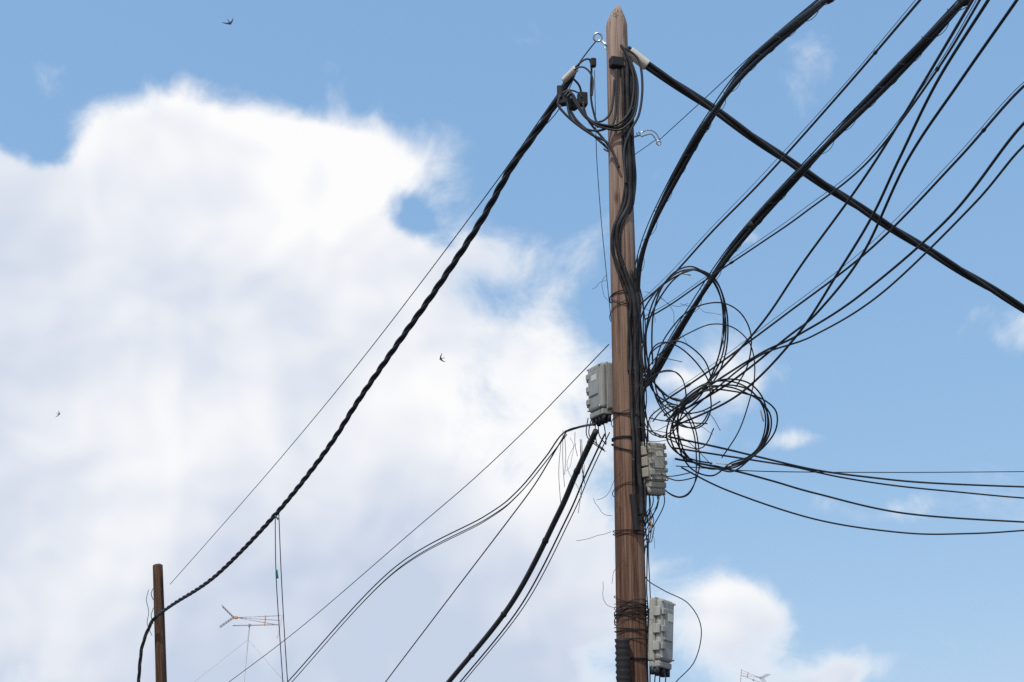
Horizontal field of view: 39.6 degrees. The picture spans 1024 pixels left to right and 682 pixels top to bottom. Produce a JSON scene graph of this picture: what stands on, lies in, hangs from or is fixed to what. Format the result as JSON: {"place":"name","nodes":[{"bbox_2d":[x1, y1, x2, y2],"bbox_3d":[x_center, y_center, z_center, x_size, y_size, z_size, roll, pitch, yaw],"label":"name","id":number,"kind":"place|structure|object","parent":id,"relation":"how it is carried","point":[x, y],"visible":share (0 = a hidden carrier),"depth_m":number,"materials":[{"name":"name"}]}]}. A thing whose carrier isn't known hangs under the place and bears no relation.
{"place":"outdoors","nodes":[
{"label":"outdoors","id":0,"kind":"place"},
{"bbox_2d":[0,0,1023,681],"label":"sky","id":1,"kind":"structure","parent":0,"point":[207,224],"materials":[{"name":"blue"}]},
{"label":"ground","id":2,"kind":"structure","parent":0,"visible":0},
{"bbox_2d":[153,563,166,681],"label":"utility pole","id":3,"kind":"object","parent":2,"relation":"on","point":[160,643],"visible":0.97,"depth_m":16.88,"materials":[{"name":"brown wood"}]},
{"bbox_2d":[220,605,282,681],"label":"tv aerial","id":4,"kind":"object","parent":2,"relation":"on","point":[237,617],"visible":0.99,"depth_m":29.96,"materials":[{"name":"metal"}]},
{"bbox_2d":[197,641,284,681],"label":"guy wires","id":5,"kind":"object","parent":4,"relation":"attached to","point":[235,649],"visible":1,"depth_m":30.00,"materials":[{"name":"metal"}]},
{"bbox_2d":[606,5,648,681],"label":"utility pole","id":6,"kind":"object","parent":2,"relation":"on","point":[630,577],"visible":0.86,"depth_m":7.03,"materials":[{"name":"brown wood"}]},
{"bbox_2d":[146,46,763,681],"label":"pole fittings","id":7,"kind":"object","parent":6,"relation":"attached to","point":[622,644],"visible":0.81,"depth_m":7.51,"materials":[{"name":"black metal"}]},
{"bbox_2d":[137,0,1023,681],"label":"overhead cables","id":8,"kind":"object","parent":7,"relation":"attached to","point":[859,110],"visible":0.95,"depth_m":6.98,"materials":[{"name":"black plastic"}]},
{"bbox_2d":[586,362,612,425],"bbox_3d":[0.456,0.271,7.224,0.115,0.306,0.168,7,-17,-23],"label":"junction box","id":9,"kind":"object","parent":7,"relation":"attached to","point":[599,401],"visible":0.98,"depth_m":7.17,"materials":[{"name":"grey plastic"}]},
{"bbox_2d":[593,32,661,151],"bbox_3d":[0.611,-1.330,7.598,0.355,0.669,0.133,0,-16,0],"label":"hook","id":10,"kind":"object","parent":6,"relation":"attached to","point":[605,44],"visible":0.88,"depth_m":7.56,"materials":[{"name":"grey metal"}]},
{"bbox_2d":[610,59,651,681],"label":"pole riser cables","id":11,"kind":"object","parent":6,"relation":"attached to","point":[633,305],"visible":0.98,"depth_m":7.16,"materials":[{"name":"black rubber"}]},
{"bbox_2d":[641,442,668,495],"bbox_3d":[0.687,0.630,7.000,0.154,0.260,0.115,8,-17,-39],"label":"junction box","id":12,"kind":"object","parent":6,"relation":"attached to","point":[653,463],"visible":0.99,"depth_m":6.95,"materials":[{"name":"beige plastic"}]},
{"bbox_2d":[647,597,675,676],"bbox_3d":[0.699,1.406,6.756,0.110,0.361,0.137,-12,-26,36],"label":"junction box","id":13,"kind":"object","parent":6,"relation":"attached to","point":[660,640],"visible":1,"depth_m":6.72,"materials":[{"name":"grey plastic"}]},
{"bbox_2d":[740,669,770,681],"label":"tv aerial","id":14,"kind":"object","parent":2,"relation":"on","point":[741,670],"visible":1,"depth_m":54.99,"materials":[{"name":"metal"}]}
]}

